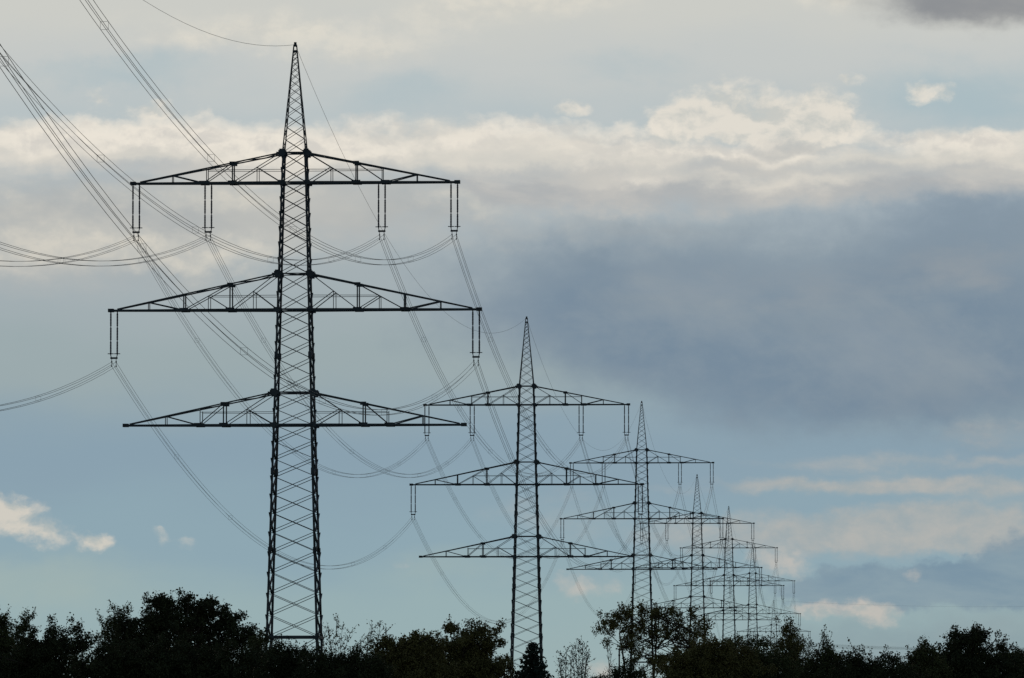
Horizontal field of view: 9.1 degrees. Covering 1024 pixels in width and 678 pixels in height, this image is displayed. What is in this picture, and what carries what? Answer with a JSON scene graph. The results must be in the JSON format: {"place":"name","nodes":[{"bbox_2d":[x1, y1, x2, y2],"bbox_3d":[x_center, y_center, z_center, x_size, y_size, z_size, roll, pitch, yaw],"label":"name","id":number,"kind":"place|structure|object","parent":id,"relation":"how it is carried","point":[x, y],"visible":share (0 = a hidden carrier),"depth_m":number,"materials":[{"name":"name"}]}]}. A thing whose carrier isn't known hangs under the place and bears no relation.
{"place":"outdoors","nodes":[
{"label":"outdoors","id":0,"kind":"place"},
{"bbox_2d":[0,0,1023,677],"label":"sky","id":1,"kind":"structure","parent":0,"point":[789,232],"materials":[{"name":"blue"}]},
{"bbox_3d":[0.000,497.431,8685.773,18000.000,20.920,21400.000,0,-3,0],"label":"ground","id":2,"kind":"structure","parent":0,"visible":0},
{"bbox_2d":[0,604,40,673],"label":"leafy tree","id":3,"kind":"object","parent":2,"relation":"on","point":[6,640],"visible":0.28,"depth_m":429.21,"materials":[{"name":"green plant"}]},
{"bbox_2d":[0,612,93,677],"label":"leafy bush","id":4,"kind":"object","parent":2,"relation":"on","point":[30,657],"visible":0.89,"depth_m":403.60,"materials":[{"name":"green plant"}]},
{"bbox_2d":[94,600,133,671],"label":"leafy tree","id":5,"kind":"object","parent":2,"relation":"on","point":[110,621],"visible":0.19,"depth_m":439.40,"materials":[{"name":"green plant"}]},
{"bbox_2d":[65,630,273,677],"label":"leafy bush","id":6,"kind":"object","parent":2,"relation":"on","point":[159,659],"visible":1,"depth_m":393.80,"materials":[{"name":"green plant"}]},
{"bbox_2d":[102,587,271,672],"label":"oak tree","id":7,"kind":"object","parent":2,"relation":"on","point":[197,618],"visible":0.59,"depth_m":423.95,"materials":[{"name":"green plant"}]},
{"bbox_2d":[234,630,285,670],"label":"leafy bush","id":8,"kind":"object","parent":2,"relation":"on","point":[259,641],"visible":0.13,"depth_m":419.54,"materials":[{"name":"green plant"}]},
{"bbox_2d":[246,633,316,677],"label":"leafy bush","id":9,"kind":"object","parent":2,"relation":"on","point":[283,663],"visible":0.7,"depth_m":408.72,"materials":[{"name":"green plant"}]},
{"bbox_2d":[108,42,481,658],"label":"lattice pylon","id":10,"kind":"object","parent":2,"relation":"on","point":[275,391],"visible":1,"depth_m":580.72,"materials":[{"name":"grey metal"}]},
{"bbox_2d":[1,362,115,410],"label":"cable bundle","id":11,"kind":"object","parent":10,"relation":"attached to","point":[54,391],"visible":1,"depth_m":541.68,"materials":[{"name":"metal"}]},
{"bbox_2d":[0,236,137,266],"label":"cable bundle","id":12,"kind":"object","parent":10,"relation":"attached to","point":[70,256],"visible":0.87,"depth_m":537.84,"materials":[{"name":"metal"}]},
{"bbox_2d":[1,236,209,265],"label":"cable bundle","id":13,"kind":"object","parent":10,"relation":"attached to","point":[93,260],"visible":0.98,"depth_m":495.47,"materials":[{"name":"metal"}]},
{"bbox_2d":[0,45,383,264],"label":"cable bundle","id":14,"kind":"object","parent":10,"relation":"attached to","point":[161,202],"visible":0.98,"depth_m":409.97,"materials":[{"name":"metal"}]},
{"bbox_2d":[145,1,287,45],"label":"earth wire","id":15,"kind":"object","parent":10,"relation":"attached to","point":[209,33],"visible":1,"depth_m":509.15,"materials":[{"name":"metal"}]},
{"bbox_2d":[0,44,477,414],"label":"cable bundle","id":16,"kind":"object","parent":10,"relation":"attached to","point":[174,276],"visible":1,"depth_m":340.40,"materials":[{"name":"metal"}]},
{"bbox_2d":[112,362,412,568],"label":"cable bundle","id":17,"kind":"object","parent":10,"relation":"hanging from","point":[215,498],"visible":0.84,"depth_m":664.08,"materials":[{"name":"metal"}]},
{"bbox_2d":[80,0,455,264],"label":"cable bundle","id":18,"kind":"object","parent":10,"relation":"attached to","point":[221,161],"visible":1,"depth_m":382.96,"materials":[{"name":"metal"}]},
{"bbox_2d":[134,238,427,477],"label":"cable bundle","id":19,"kind":"object","parent":10,"relation":"attached to","point":[242,397],"visible":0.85,"depth_m":668.19,"materials":[{"name":"metal"}]},
{"bbox_2d":[206,236,473,477],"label":"cable bundle","id":20,"kind":"object","parent":10,"relation":"attached to","point":[296,385],"visible":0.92,"depth_m":659.85,"materials":[{"name":"metal"}]},
{"bbox_2d":[298,52,522,332],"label":"earth wire","id":21,"kind":"object","parent":10,"relation":"attached to","point":[365,199],"visible":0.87,"depth_m":655.98,"materials":[{"name":"metal"}]},
{"bbox_2d":[380,236,582,476],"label":"cable bundle","id":22,"kind":"object","parent":10,"relation":"hanging from","point":[421,339],"visible":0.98,"depth_m":652.38,"materials":[{"name":"metal"}]},
{"bbox_2d":[452,235,625,476],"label":"cable bundle","id":23,"kind":"object","parent":10,"relation":"hanging from","point":[519,408],"visible":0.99,"depth_m":652.79,"materials":[{"name":"metal"}]},
{"bbox_2d":[474,362,640,568],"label":"cable bundle","id":24,"kind":"object","parent":10,"relation":"hanging from","point":[528,489],"visible":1,"depth_m":655.65,"materials":[{"name":"metal"}]},
{"bbox_2d":[317,613,358,656],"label":"sapling","id":25,"kind":"object","parent":2,"relation":"on","point":[336,635],"visible":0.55,"depth_m":414.61,"materials":[{"name":"green plant"}]},
{"bbox_2d":[291,640,396,677],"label":"leafy bush","id":26,"kind":"object","parent":2,"relation":"on","point":[355,663],"visible":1,"depth_m":398.89,"materials":[{"name":"green plant"}]},
{"bbox_2d":[356,619,392,659],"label":"sapling","id":27,"kind":"object","parent":2,"relation":"on","point":[371,640],"visible":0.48,"depth_m":414.56,"materials":[{"name":"green plant"}]},
{"bbox_2d":[367,628,464,677],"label":"leafy bush","id":28,"kind":"object","parent":2,"relation":"on","point":[403,655],"visible":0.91,"depth_m":413.77,"materials":[{"name":"green plant"}]},
{"bbox_2d":[413,614,517,677],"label":"round tree","id":29,"kind":"object","parent":2,"relation":"on","point":[473,650],"visible":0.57,"depth_m":428.77,"materials":[{"name":"green plant"}]},
{"bbox_2d":[409,316,643,675],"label":"lattice pylon","id":30,"kind":"object","parent":2,"relation":"on","point":[535,461],"visible":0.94,"depth_m":927.78,"materials":[{"name":"grey metal"}]},
{"bbox_2d":[412,518,562,623],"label":"cable bundle","id":31,"kind":"object","parent":30,"relation":"hanging from","point":[460,596],"visible":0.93,"depth_m":1055.72,"materials":[{"name":"metal"}]},
{"bbox_2d":[471,439,601,558],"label":"cable bundle","id":32,"kind":"object","parent":30,"relation":"hanging from","point":[511,520],"visible":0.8,"depth_m":1036.01,"materials":[{"name":"metal"}]},
{"bbox_2d":[580,440,680,557],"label":"cable bundle","id":33,"kind":"object","parent":30,"relation":"hanging from","point":[611,521],"visible":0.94,"depth_m":1050.21,"materials":[{"name":"metal"}]},
{"bbox_2d":[639,518,720,623],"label":"cable bundle","id":34,"kind":"object","parent":30,"relation":"hanging from","point":[658,575],"visible":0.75,"depth_m":1014.02,"materials":[{"name":"metal"}]},
{"bbox_2d":[512,641,554,677],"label":"spruce tree","id":35,"kind":"object","parent":2,"relation":"on","point":[533,667],"visible":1,"depth_m":409.17,"materials":[{"name":"green plant"}]},
{"bbox_2d":[554,646,573,677],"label":"poplar tree","id":36,"kind":"object","parent":2,"relation":"on","point":[561,669],"visible":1,"depth_m":429.44,"materials":[{"name":"green plant"}]},
{"bbox_2d":[567,635,594,677],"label":"poplar tree","id":37,"kind":"object","parent":2,"relation":"on","point":[583,658],"visible":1,"depth_m":429.39,"materials":[{"name":"green plant"}]},
{"bbox_2d":[605,642,614,677],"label":"sapling","id":38,"kind":"object","parent":2,"relation":"on","point":[608,670],"visible":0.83,"depth_m":419.48,"materials":[{"name":"green plant"}]},
{"bbox_2d":[586,651,647,677],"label":"leafy bush","id":39,"kind":"object","parent":2,"relation":"on","point":[630,672],"visible":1,"depth_m":399.21,"materials":[{"name":"green plant"}]},
{"bbox_2d":[618,650,619,667],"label":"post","id":40,"kind":"object","parent":2,"relation":"on","point":[619,658],"visible":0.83,"depth_m":419.47,"materials":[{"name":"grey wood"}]},
{"bbox_2d":[560,401,723,677],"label":"lattice pylon","id":41,"kind":"object","parent":2,"relation":"on","point":[646,449],"visible":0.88,"depth_m":1325.23,"materials":[{"name":"grey metal"}]},
{"bbox_2d":[427,438,572,558],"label":"cable bundle","id":42,"kind":"object","parent":41,"relation":"attached to","point":[473,525],"visible":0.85,"depth_m":1037.81,"materials":[{"name":"metal"}]},
{"bbox_2d":[573,491,641,570],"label":"cable bundle","id":43,"kind":"object","parent":41,"relation":"attached to","point":[591,544],"visible":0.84,"depth_m":1435.39,"materials":[{"name":"metal"}]},
{"bbox_2d":[604,492,667,568],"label":"cable bundle","id":44,"kind":"object","parent":41,"relation":"attached to","point":[623,543],"visible":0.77,"depth_m":1418.17,"materials":[{"name":"metal"}]},
{"bbox_2d":[625,438,712,557],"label":"cable bundle","id":45,"kind":"object","parent":41,"relation":"attached to","point":[649,512],"visible":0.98,"depth_m":1029.89,"materials":[{"name":"metal"}]},
{"bbox_2d":[681,488,726,570],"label":"cable bundle","id":46,"kind":"object","parent":41,"relation":"hanging from","point":[692,534],"visible":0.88,"depth_m":1400.30,"materials":[{"name":"metal"}]},
{"bbox_2d":[711,489,752,571],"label":"cable bundle","id":47,"kind":"object","parent":41,"relation":"hanging from","point":[724,541],"visible":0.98,"depth_m":1425.25,"materials":[{"name":"metal"}]},
{"bbox_2d":[591,597,715,677],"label":"birch tree","id":48,"kind":"object","parent":2,"relation":"on","point":[656,614],"visible":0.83,"depth_m":449.29,"materials":[{"name":"green plant"}]},
{"bbox_2d":[632,474,762,635],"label":"lattice pylon","id":49,"kind":"object","parent":2,"relation":"on","point":[690,596],"visible":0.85,"depth_m":1670.14,"materials":[{"name":"grey metal"}]},
{"bbox_2d":[567,561,634,617],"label":"cable bundle","id":50,"kind":"object","parent":49,"relation":"hanging from","point":[587,600],"visible":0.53,"depth_m":1431.48,"materials":[{"name":"metal"}]},
{"bbox_2d":[721,543,760,619],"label":"cable bundle","id":51,"kind":"object","parent":49,"relation":"hanging from","point":[732,589],"visible":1,"depth_m":1404.74,"materials":[{"name":"metal"}]},
{"bbox_2d":[652,631,779,677],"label":"round bush","id":52,"kind":"object","parent":2,"relation":"on","point":[713,659],"visible":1,"depth_m":413.69,"materials":[{"name":"green plant"}]},
{"bbox_2d":[673,506,784,639],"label":"lattice pylon","id":53,"kind":"object","parent":2,"relation":"on","point":[724,599],"visible":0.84,"depth_m":1960.27,"materials":[{"name":"grey metal"}]},
{"bbox_2d":[705,544,800,643],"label":"lattice pylon","id":54,"kind":"object","parent":2,"relation":"on","point":[756,604],"visible":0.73,"depth_m":2254.42,"materials":[{"name":"grey metal"}]},
{"bbox_2d":[721,629,803,677],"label":"leafy bush","id":55,"kind":"object","parent":2,"relation":"on","point":[766,659],"visible":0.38,"depth_m":423.70,"materials":[{"name":"green plant"}]},
{"bbox_2d":[737,600,815,659],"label":"lattice pylon","id":56,"kind":"object","parent":2,"relation":"on","point":[776,631],"visible":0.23,"depth_m":2609.34,"materials":[{"name":"grey metal"}]},
{"bbox_2d":[762,614,811,677],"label":"leafy tree","id":57,"kind":"object","parent":2,"relation":"on","point":[791,637],"visible":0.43,"depth_m":439.30,"materials":[{"name":"green plant"}]},
{"bbox_2d":[791,624,845,677],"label":"leafy bush","id":58,"kind":"object","parent":2,"relation":"on","point":[820,662],"visible":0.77,"depth_m":433.90,"materials":[{"name":"green plant"}]},
{"bbox_2d":[816,637,930,677],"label":"leafy bush","id":59,"kind":"object","parent":2,"relation":"on","point":[855,666],"visible":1,"depth_m":403.92,"materials":[{"name":"green plant"}]},
{"bbox_2d":[895,635,956,677],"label":"leafy bush","id":60,"kind":"object","parent":2,"relation":"on","point":[922,655],"visible":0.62,"depth_m":414.09,"materials":[{"name":"green plant"}]},
{"bbox_2d":[928,620,1023,677],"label":"oak tree","id":61,"kind":"object","parent":2,"relation":"on","point":[973,660],"visible":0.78,"depth_m":423.81,"materials":[{"name":"green plant"}]},
{"bbox_2d":[990,639,1023,677],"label":"leafy tree","id":62,"kind":"object","parent":2,"relation":"on","point":[1008,654],"visible":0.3,"depth_m":438.62,"materials":[{"name":"green plant"}]}
]}

